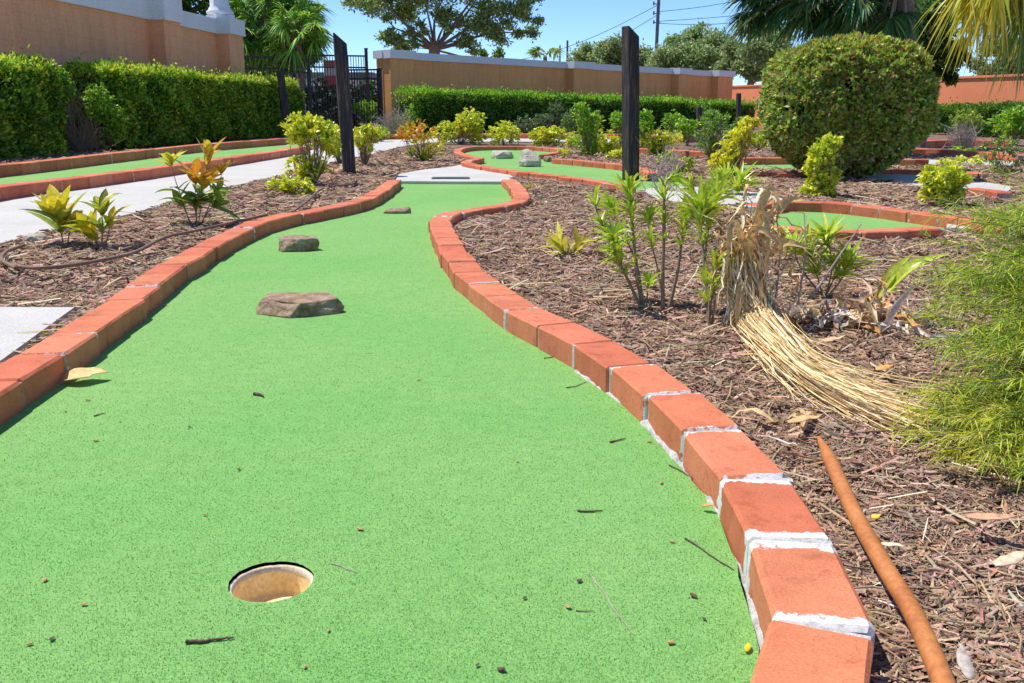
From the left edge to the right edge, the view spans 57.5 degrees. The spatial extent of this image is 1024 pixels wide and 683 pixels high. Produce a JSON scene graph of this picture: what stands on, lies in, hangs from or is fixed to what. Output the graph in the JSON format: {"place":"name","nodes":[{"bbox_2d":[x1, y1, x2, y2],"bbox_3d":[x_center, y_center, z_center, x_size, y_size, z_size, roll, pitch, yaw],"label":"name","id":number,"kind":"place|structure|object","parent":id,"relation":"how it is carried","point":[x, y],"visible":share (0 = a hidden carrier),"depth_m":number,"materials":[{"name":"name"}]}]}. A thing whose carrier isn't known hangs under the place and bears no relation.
{"place":"outdoors","nodes":[
{"label":"outdoors","id":0,"kind":"place"},
{"bbox_2d":[0,307,74,361],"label":"concrete path","id":1,"kind":"structure","parent":0,"point":[14,321],"depth_m":2.42,"materials":[{"name":"concrete"}]},
{"bbox_2d":[0,138,610,243],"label":"concrete path","id":2,"kind":"structure","parent":0,"point":[15,220],"depth_m":6.23,"materials":[{"name":"concrete"}]},
{"bbox_2d":[396,165,515,183],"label":"concrete path","id":3,"kind":"structure","parent":0,"point":[425,176],"depth_m":7.70,"materials":[{"name":"concrete"}]},
{"bbox_2d":[192,0,1018,84],"label":"sky","id":4,"kind":"structure","parent":0,"point":[572,21],"materials":[{"name":"blue"}]},
{"bbox_2d":[228,122,1023,585],"bbox_3d":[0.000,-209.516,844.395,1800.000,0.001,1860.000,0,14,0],"label":"ground","id":5,"kind":"structure","parent":0,"point":[576,132],"depth_m":19.07,"materials":[{"name":"soil"}]},
{"bbox_2d":[0,0,245,141],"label":"garden wall","id":6,"kind":"structure","parent":5,"relation":"on","point":[167,33],"depth_m":15.07,"materials":[{"name":"paint"}]},
{"bbox_2d":[206,0,234,17],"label":"column","id":7,"kind":"structure","parent":6,"relation":"on","point":[219,8],"depth_m":18.93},
{"bbox_2d":[0,138,306,177],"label":"brick kerb","id":8,"kind":"structure","parent":5,"relation":"on","point":[30,167],"depth_m":9.93,"materials":[{"name":"brick"}]},
{"bbox_2d":[0,144,306,184],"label":"putting green","id":9,"kind":"object","parent":5,"relation":"on","point":[128,165],"visible":0.26,"depth_m":9.49,"materials":[{"name":"carpet"}]},
{"bbox_2d":[0,146,308,200],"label":"brick kerb","id":10,"kind":"structure","parent":5,"relation":"on","point":[8,191],"depth_m":6.96,"materials":[{"name":"brick"}]},
{"bbox_2d":[0,180,400,425],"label":"brick kerb","id":11,"kind":"structure","parent":5,"relation":"on","point":[33,373],"depth_m":2.48,"materials":[{"name":"brick"}]},
{"bbox_2d":[182,0,248,65],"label":"tree","id":12,"kind":"object","parent":5,"relation":"on","point":[201,6],"visible":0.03,"depth_m":24.21,"materials":[{"name":"green plant"}]},
{"bbox_2d":[244,54,294,82],"bbox_3d":[-5.914,-5.813,21.997,1.604,1.878,0.076,-3,14,-11],"label":"iron fence","id":13,"kind":"object","parent":5,"relation":"on","point":[269,68],"visible":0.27,"depth_m":21.87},
{"bbox_2d":[229,0,335,81],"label":"fan palm","id":14,"kind":"object","parent":5,"relation":"on","point":[254,18],"visible":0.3,"depth_m":22.24,"materials":[{"name":"green plant"}]},
{"bbox_2d":[276,70,290,136],"bbox_3d":[-4.610,-4.780,18.901,0.236,1.368,0.174,-4,15,-17],"label":"wooden post","id":15,"kind":"object","parent":5,"relation":"on","point":[282,94],"visible":0.72,"depth_m":18.79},
{"bbox_2d":[259,0,333,115],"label":"fan palm","id":16,"kind":"object","parent":5,"relation":"on","point":[290,35],"visible":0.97,"depth_m":21.67,"materials":[{"name":"green plant"}]},
{"bbox_2d":[287,72,377,122],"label":"building","id":17,"kind":"structure","parent":5,"relation":"on","point":[320,74],"depth_m":42.39,"materials":[{"name":"grey metal"}]},
{"bbox_2d":[306,48,369,128],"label":"iron gate","id":18,"kind":"structure","parent":5,"relation":"on","point":[365,55],"depth_m":22.33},
{"bbox_2d":[305,78,377,132],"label":"shrub","id":19,"kind":"object","parent":5,"relation":"on","point":[329,99],"visible":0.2,"depth_m":23.61,"materials":[{"name":"green plant"}]},
{"bbox_2d":[352,99,377,124],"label":"shrub","id":20,"kind":"object","parent":5,"relation":"on","point":[366,108],"visible":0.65,"depth_m":21.61,"materials":[{"name":"green plant"}]},
{"bbox_2d":[349,68,383,129],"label":"iron gate","id":21,"kind":"structure","parent":5,"relation":"on","point":[379,89],"depth_m":20.73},
{"bbox_2d":[0,184,758,682],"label":"putting green","id":22,"kind":"object","parent":5,"relation":"on","point":[424,206],"visible":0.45,"depth_m":1.39,"materials":[{"name":"carpet"}]},
{"bbox_2d":[63,367,107,380],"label":"fallen leaf","id":23,"kind":"object","parent":22,"relation":"on","point":[75,373],"visible":1,"depth_m":1.98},
{"bbox_2d":[228,565,313,601],"bbox_3d":[-0.294,0.315,1.147,0.106,0.038,0.106,0,14,0],"label":"golf cup","id":24,"kind":"object","parent":22,"relation":"in","point":[272,583],"visible":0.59,"depth_m":1.19,"materials":[{"name":"plastic"}]},
{"bbox_2d":[278,235,319,251],"bbox_3d":[-0.870,-0.402,3.819,0.166,0.060,0.118,0,14,0],"label":"rock","id":25,"kind":"object","parent":22,"relation":"on","point":[296,243],"visible":1,"depth_m":3.78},
{"bbox_2d":[256,292,343,317],"bbox_3d":[-0.603,-0.103,2.646,0.250,0.050,0.157,0,14,0],"label":"rock","id":26,"kind":"object","parent":22,"relation":"on","point":[289,304],"visible":1,"depth_m":2.62,"materials":[{"name":"stone"}]},
{"bbox_2d":[0,184,758,682],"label":"turf fibres","id":27,"kind":"object","parent":22,"relation":"on","point":[564,616],"visible":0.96,"depth_m":1.25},
{"bbox_2d":[340,0,545,55],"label":"tree","id":28,"kind":"object","parent":5,"relation":"on","point":[443,16],"visible":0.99,"depth_m":39.68,"materials":[{"name":"green plant"}]},
{"bbox_2d":[391,39,505,57],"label":"tree","id":29,"kind":"object","parent":5,"relation":"on","point":[498,53],"visible":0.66,"depth_m":47.55,"materials":[{"name":"green plant"}]},
{"bbox_2d":[453,146,567,158],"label":"brick kerb","id":30,"kind":"structure","parent":5,"relation":"on","point":[460,152],"depth_m":12.72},
{"bbox_2d":[0,135,1023,682],"bbox_3d":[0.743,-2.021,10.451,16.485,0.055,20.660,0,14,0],"label":"mulch bed","id":31,"kind":"object","parent":5,"relation":"on","point":[692,145],"visible":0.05,"depth_m":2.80,"materials":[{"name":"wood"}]},
{"bbox_2d":[0,44,70,159],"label":"hedge","id":32,"kind":"object","parent":31,"relation":"on","point":[28,113],"visible":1,"depth_m":10.72,"materials":[{"name":"green plant"}]},
{"bbox_2d":[20,184,86,242],"bbox_3d":[-1.865,-0.521,3.848,0.270,0.255,0.221,-4,15,-16],"label":"croton","id":33,"kind":"object","parent":31,"relation":"on","point":[55,207],"visible":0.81,"depth_m":3.82,"materials":[{"name":"yellow plant"}]},
{"bbox_2d":[50,67,128,152],"bbox_3d":[-5.456,-2.948,11.944,1.092,1.100,0.367,0,14,0],"label":"shrub","id":34,"kind":"object","parent":31,"relation":"on","point":[106,115],"visible":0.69,"depth_m":11.92,"materials":[{"name":"green plant"}]},
{"bbox_2d":[64,82,124,151],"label":"bare shrub","id":35,"kind":"object","parent":31,"relation":"on","point":[82,129],"visible":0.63,"depth_m":12.26,"materials":[{"name":"brown plant"}]},
{"bbox_2d":[62,188,129,248],"bbox_3d":[-1.672,-0.492,3.761,0.297,0.240,0.226,0,14,0],"label":"croton","id":36,"kind":"object","parent":31,"relation":"on","point":[87,224],"visible":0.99,"depth_m":3.75,"materials":[{"name":"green plant"}]},
{"bbox_2d":[9,214,267,269],"bbox_3d":[-1.360,-0.420,3.838,0.409,0.046,1.645,6,15,22],"label":"irrigation tube","id":37,"kind":"object","parent":31,"relation":"on","point":[121,255],"visible":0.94,"depth_m":3.34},
{"bbox_2d":[54,53,305,149],"bbox_3d":[-5.429,-4.373,16.877,1.094,1.512,8.549,1,14,4],"label":"hedge","id":38,"kind":"object","parent":31,"relation":"on","point":[161,105],"visible":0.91,"depth_m":14.74,"materials":[{"name":"green plant"}]},
{"bbox_2d":[148,137,243,224],"bbox_3d":[-1.502,-0.750,4.411,0.439,0.428,0.276,0,14,0],"label":"croton","id":39,"kind":"object","parent":31,"relation":"on","point":[205,178],"visible":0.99,"depth_m":4.40,"materials":[{"name":"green plant"}]},
{"bbox_2d":[265,174,317,194],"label":"shrub","id":40,"kind":"object","parent":31,"relation":"on","point":[285,184],"visible":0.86,"depth_m":6.08,"materials":[{"name":"green plant"}]},
{"bbox_2d":[277,111,341,182],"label":"shrub","id":41,"kind":"object","parent":31,"relation":"on","point":[302,129],"visible":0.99,"depth_m":6.76,"materials":[{"name":"yellow plant"}]},
{"bbox_2d":[333,32,355,174],"bbox_3d":[-1.399,-1.945,7.817,0.139,1.219,0.113,-4,14,-14],"label":"wooden post","id":42,"kind":"object","parent":31,"relation":"on","point":[344,102],"visible":0.83,"depth_m":7.76,"materials":[{"name":"wood"}]},
{"bbox_2d":[353,121,381,165],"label":"shrub","id":43,"kind":"object","parent":31,"relation":"on","point":[363,144],"visible":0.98,"depth_m":9.17,"materials":[{"name":"yellow plant"}]},
{"bbox_2d":[368,98,415,133],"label":"bare shrub","id":44,"kind":"object","parent":31,"relation":"on","point":[390,124],"visible":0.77,"depth_m":19.69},
{"bbox_2d":[392,118,447,160],"bbox_3d":[-0.986,-2.130,9.966,0.597,0.519,0.463,0,14,0],"label":"croton","id":45,"kind":"object","parent":31,"relation":"on","point":[423,153],"visible":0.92,"depth_m":9.91,"materials":[{"name":"orange plant"}]},
{"bbox_2d":[434,106,487,144],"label":"shrub","id":46,"kind":"object","parent":31,"relation":"on","point":[458,125],"visible":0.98,"depth_m":14.74,"materials":[{"name":"yellow plant"}]},
{"bbox_2d":[485,120,522,144],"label":"shrub","id":47,"kind":"object","parent":31,"relation":"on","point":[499,135],"visible":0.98,"depth_m":14.53,"materials":[{"name":"yellow plant"}]},
{"bbox_2d":[526,125,567,145],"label":"shrub","id":48,"kind":"object","parent":31,"relation":"on","point":[546,137],"visible":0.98,"depth_m":14.14,"materials":[{"name":"yellow plant"}]},
{"bbox_2d":[530,100,574,131],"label":"shrub","id":49,"kind":"object","parent":31,"relation":"on","point":[551,118],"visible":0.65,"depth_m":20.06,"materials":[{"name":"green plant"}]},
{"bbox_2d":[536,221,601,255],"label":"plant","id":50,"kind":"object","parent":31,"relation":"on","point":[559,242],"visible":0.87,"depth_m":3.55,"materials":[{"name":"yellow plant"}]},
{"bbox_2d":[559,107,579,133],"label":"shrub","id":51,"kind":"object","parent":31,"relation":"on","point":[571,121],"visible":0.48,"depth_m":17.59,"materials":[{"name":"green plant"}]},
{"bbox_2d":[570,101,604,156],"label":"shrub","id":52,"kind":"object","parent":31,"relation":"on","point":[587,147],"visible":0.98,"depth_m":10.75,"materials":[{"name":"green plant"}]},
{"bbox_2d":[562,129,621,153],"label":"shrub","id":53,"kind":"object","parent":31,"relation":"on","point":[609,146],"visible":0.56,"depth_m":11.53,"materials":[{"name":"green plant"}]},
{"bbox_2d":[583,165,695,309],"bbox_3d":[0.360,-0.291,2.600,0.338,0.415,0.336,0,14,0],"label":"shrub","id":54,"kind":"object","parent":31,"relation":"on","point":[611,232],"visible":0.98,"depth_m":2.57,"materials":[{"name":"green plant"}]},
{"bbox_2d":[639,109,683,156],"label":"shrub","id":55,"kind":"object","parent":31,"relation":"on","point":[653,147],"visible":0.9,"depth_m":10.76,"materials":[{"name":"green plant"}]},
{"bbox_2d":[635,128,698,190],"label":"bare shrub","id":56,"kind":"object","parent":31,"relation":"on","point":[668,171],"visible":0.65,"depth_m":6.38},
{"bbox_2d":[660,109,681,138],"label":"shrub","id":57,"kind":"object","parent":31,"relation":"on","point":[672,116],"visible":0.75,"depth_m":15.90,"materials":[{"name":"green plant"}]},
{"bbox_2d":[653,149,698,172],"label":"shrub","id":58,"kind":"object","parent":31,"relation":"on","point":[685,167],"visible":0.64,"depth_m":8.05,"materials":[{"name":"green plant"}]},
{"bbox_2d":[674,115,702,145],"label":"shrub","id":59,"kind":"object","parent":31,"relation":"on","point":[683,127],"visible":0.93,"depth_m":14.33,"materials":[{"name":"green plant"}]},
{"bbox_2d":[674,167,743,325],"bbox_3d":[0.508,-0.248,2.439,0.184,0.405,0.294,4,15,17],"label":"shrub","id":60,"kind":"object","parent":31,"relation":"on","point":[701,202],"visible":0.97,"depth_m":2.38,"materials":[{"name":"green plant"}]},
{"bbox_2d":[694,109,732,159],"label":"shrub","id":61,"kind":"object","parent":31,"relation":"on","point":[710,138],"visible":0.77,"depth_m":9.89,"materials":[{"name":"green plant"}]},
{"bbox_2d":[707,115,761,174],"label":"shrub","id":62,"kind":"object","parent":31,"relation":"on","point":[731,155],"visible":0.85,"depth_m":7.68,"materials":[{"name":"yellow plant"}]},
{"bbox_2d":[703,159,766,193],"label":"plant","id":63,"kind":"object","parent":31,"relation":"on","point":[741,175],"visible":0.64,"depth_m":6.05,"materials":[{"name":"green plant"}]},
{"bbox_2d":[733,408,816,430],"bbox_3d":[0.478,0.135,1.637,0.169,0.043,0.086,-2,14,-7],"label":"dry leaf pile","id":64,"kind":"object","parent":31,"relation":"on","point":[803,426],"visible":0.81,"depth_m":1.66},
{"bbox_2d":[667,174,956,444],"bbox_3d":[0.648,-0.107,2.037,0.500,0.480,1.077,0,14,0],"label":"dried grass clump","id":65,"kind":"object","parent":31,"relation":"on","point":[757,316],"visible":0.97,"depth_m":2.23,"materials":[{"name":"beige plant"}]},
{"bbox_2d":[797,131,848,198],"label":"shrub","id":66,"kind":"object","parent":31,"relation":"on","point":[821,174],"visible":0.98,"depth_m":5.82,"materials":[{"name":"green plant"}]},
{"bbox_2d":[765,212,881,297],"bbox_3d":[0.908,-0.257,2.769,0.372,0.265,0.215,0,14,0],"label":"shrub","id":67,"kind":"object","parent":31,"relation":"on","point":[847,257],"visible":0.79,"depth_m":2.76,"materials":[{"name":"green plant"}]},
{"bbox_2d":[719,0,930,154],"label":"fan palm","id":68,"kind":"object","parent":31,"relation":"on","point":[829,18],"visible":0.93,"depth_m":10.73,"materials":[{"name":"green plant"}]},
{"bbox_2d":[786,284,886,333],"bbox_3d":[0.838,-0.101,2.409,0.349,0.129,0.312,0,14,0],"label":"dry leaf pile","id":69,"kind":"object","parent":31,"relation":"on","point":[812,313],"visible":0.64,"depth_m":2.42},
{"bbox_2d":[754,29,942,177],"bbox_3d":[2.706,-1.891,7.614,1.332,1.232,1.371,0,14,0],"label":"clipped bush","id":70,"kind":"object","parent":31,"relation":"on","point":[872,100],"visible":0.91,"depth_m":7.11,"materials":[{"name":"green plant"}]},
{"bbox_2d":[817,436,955,682],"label":"wooden stick","id":71,"kind":"object","parent":31,"relation":"on","point":[935,662],"visible":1,"depth_m":1.03,"materials":[{"name":"wood"}]},
{"bbox_2d":[797,265,976,340],"bbox_3d":[0.934,-0.104,2.347,0.458,0.165,0.438,-9,17,-33],"label":"dry leaf pile","id":72,"kind":"object","parent":31,"relation":"on","point":[876,318],"visible":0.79,"depth_m":2.33,"materials":[{"name":"plant"}]},
{"bbox_2d":[874,253,948,303],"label":"ginger plant","id":73,"kind":"object","parent":31,"relation":"on","point":[895,274],"visible":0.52,"depth_m":2.51,"materials":[{"name":"green plant"}]},
{"bbox_2d":[871,0,974,147],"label":"palm tree","id":74,"kind":"object","parent":31,"relation":"on","point":[950,77],"visible":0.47,"depth_m":13.09,"materials":[{"name":"green plant"}]},
{"bbox_2d":[914,159,974,206],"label":"shrub","id":75,"kind":"object","parent":31,"relation":"on","point":[940,182],"visible":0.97,"depth_m":5.33,"materials":[{"name":"green plant"}]},
{"bbox_2d":[881,370,1023,495],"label":"feathery grass","id":76,"kind":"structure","parent":31,"relation":"on","point":[1002,431],"depth_m":1.46,"materials":[{"name":"green plant"}]},
{"bbox_2d":[903,152,1023,374],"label":"feathery grass","id":77,"kind":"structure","parent":31,"relation":"on","point":[1013,262],"depth_m":1.68,"materials":[{"name":"green plant"}]},
{"bbox_2d":[956,642,973,679],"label":"fallen leaf","id":78,"kind":"object","parent":31,"relation":"on","point":[965,665],"visible":1,"depth_m":0.89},
{"bbox_2d":[940,118,991,150],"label":"bare shrub","id":79,"kind":"object","parent":31,"relation":"on","point":[964,140],"visible":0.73,"depth_m":11.79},
{"bbox_2d":[948,108,985,137],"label":"shrub","id":80,"kind":"object","parent":31,"relation":"on","point":[965,116],"visible":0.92,"depth_m":15.86,"materials":[{"name":"green plant"}]},
{"bbox_2d":[912,0,1023,97],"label":"feather palm","id":81,"kind":"object","parent":31,"relation":"on","point":[996,17],"visible":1,"depth_m":5.65,"materials":[{"name":"yellow plant"}]},
{"bbox_2d":[916,277,1023,451],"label":"feathery grass","id":82,"kind":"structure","parent":31,"relation":"on","point":[991,383],"depth_m":1.54,"materials":[{"name":"green plant"}]},
{"bbox_2d":[966,513,1017,519],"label":"fallen leaf","id":83,"kind":"object","parent":31,"relation":"on","point":[988,516],"visible":1,"depth_m":1.21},
{"bbox_2d":[979,133,1023,173],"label":"shrub","id":84,"kind":"object","parent":31,"relation":"on","point":[998,141],"visible":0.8,"depth_m":8.03,"materials":[{"name":"green plant"}]},
{"bbox_2d":[984,102,1023,144],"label":"shrub","id":85,"kind":"object","parent":31,"relation":"on","point":[1010,116],"visible":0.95,"depth_m":14.27,"materials":[{"name":"green plant"}]},
{"bbox_2d":[993,551,1023,565],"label":"fallen leaf","id":86,"kind":"object","parent":31,"relation":"on","point":[1015,557],"visible":1,"depth_m":1.09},
{"bbox_2d":[526,46,564,60],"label":"fan palm","id":87,"kind":"object","parent":5,"relation":"on","point":[534,52],"visible":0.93,"depth_m":57.38,"materials":[{"name":"green plant"}]},
{"bbox_2d":[461,158,635,192],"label":"brick kerb","id":88,"kind":"structure","parent":5,"relation":"on","point":[473,163],"depth_m":7.53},
{"bbox_2d":[373,49,735,126],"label":"garden wall","id":89,"kind":"structure","parent":5,"relation":"on","point":[407,67],"depth_m":25.18,"materials":[{"name":"paint"}]},
{"bbox_2d":[390,80,758,134],"bbox_3d":[2.522,-6.175,24.774,13.659,1.278,1.143,-13,19,-43],"label":"hedge","id":90,"kind":"object","parent":5,"relation":"on","point":[437,106],"visible":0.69,"depth_m":22.16,"materials":[{"name":"green plant"}]},
{"bbox_2d":[465,150,685,190],"bbox_3d":[0.252,-1.842,9.746,1.562,0.012,7.193,-2,14,-8],"label":"putting green","id":91,"kind":"object","parent":5,"relation":"on","point":[569,170],"visible":0.3,"depth_m":8.94,"materials":[{"name":"carpet"}]},
{"bbox_2d":[519,149,540,166],"bbox_3d":[0.182,-1.848,9.396,0.232,0.178,0.193,0,14,0],"label":"rock","id":92,"kind":"object","parent":91,"relation":"on","point":[528,158],"visible":1,"depth_m":9.35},
{"bbox_2d":[622,26,638,180],"bbox_3d":[0.948,-1.865,7.455,0.138,1.240,0.122,-8,16,-28],"label":"wooden post","id":93,"kind":"object","parent":91,"relation":"on","point":[630,99],"visible":0.85,"depth_m":7.41,"materials":[{"name":"wood"}]},
{"bbox_2d":[552,158,660,180],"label":"brick kerb","id":94,"kind":"structure","parent":5,"relation":"on","point":[597,164],"depth_m":9.14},
{"bbox_2d":[565,31,656,66],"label":"tree","id":95,"kind":"object","parent":5,"relation":"on","point":[609,52],"visible":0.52,"depth_m":54.64,"materials":[{"name":"green plant"}]},
{"bbox_2d":[428,179,874,682],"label":"brick kerb","id":96,"kind":"structure","parent":5,"relation":"on","point":[811,621],"depth_m":1.30,"materials":[{"name":"brick"}]},
{"bbox_2d":[643,17,736,70],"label":"tree","id":97,"kind":"object","parent":5,"relation":"on","point":[694,48],"visible":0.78,"depth_m":51.47,"materials":[{"name":"green plant"}]},
{"bbox_2d":[709,25,794,84],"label":"tree","id":98,"kind":"object","parent":5,"relation":"on","point":[746,67],"visible":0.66,"depth_m":47.20,"materials":[{"name":"green plant"}]},
{"bbox_2d":[742,157,928,166],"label":"brick kerb","id":99,"kind":"structure","parent":5,"relation":"on","point":[777,161],"depth_m":9.46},
{"bbox_2d":[751,211,945,229],"bbox_3d":[1.607,-0.567,4.623,1.017,0.012,1.308,8,16,29],"label":"putting green","id":100,"kind":"object","parent":5,"relation":"on","point":[794,217],"visible":0.17,"depth_m":4.80,"materials":[{"name":"carpet"}]},
{"bbox_2d":[771,226,944,240],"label":"brick kerb","id":101,"kind":"structure","parent":5,"relation":"on","point":[894,232],"depth_m":4.00,"materials":[{"name":"brick"}]},
{"bbox_2d":[747,169,988,178],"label":"brick kerb","id":102,"kind":"structure","parent":5,"relation":"on","point":[797,174],"depth_m":7.65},
{"bbox_2d":[741,200,1004,239],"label":"brick kerb","id":103,"kind":"structure","parent":5,"relation":"on","point":[875,211],"depth_m":4.95,"materials":[{"name":"brick"}]},
{"bbox_2d":[732,74,1023,125],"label":"boundary wall","id":104,"kind":"structure","parent":5,"relation":"on","point":[972,89],"depth_m":22.85,"materials":[{"name":"paint"}]},
{"bbox_2d":[912,148,1023,161],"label":"brick kerb","id":105,"kind":"structure","parent":5,"relation":"on","point":[968,154],"depth_m":10.84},
{"bbox_2d":[925,140,1011,146],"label":"brick kerb","id":106,"kind":"structure","parent":5,"relation":"on","point":[935,143],"depth_m":14.13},
{"bbox_2d":[932,92,1023,137],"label":"hedge","id":107,"kind":"object","parent":5,"relation":"on","point":[986,110],"visible":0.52,"depth_m":20.84,"materials":[{"name":"green plant"}]},
{"bbox_2d":[966,188,1012,199],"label":"brick kerb","id":108,"kind":"structure","parent":5,"relation":"on","point":[995,193],"depth_m":5.92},
{"bbox_2d":[966,37,1023,75],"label":"tree","id":109,"kind":"object","parent":5,"relation":"on","point":[977,68],"visible":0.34,"depth_m":43.88,"materials":[{"name":"green plant"}]},
{"bbox_2d":[644,186,781,204],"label":"concrete path","id":110,"kind":"structure","parent":0,"point":[727,200],"depth_m":6.00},
{"bbox_2d":[858,174,1012,190],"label":"concrete path","id":111,"kind":"structure","parent":0,"point":[907,178],"depth_m":7.15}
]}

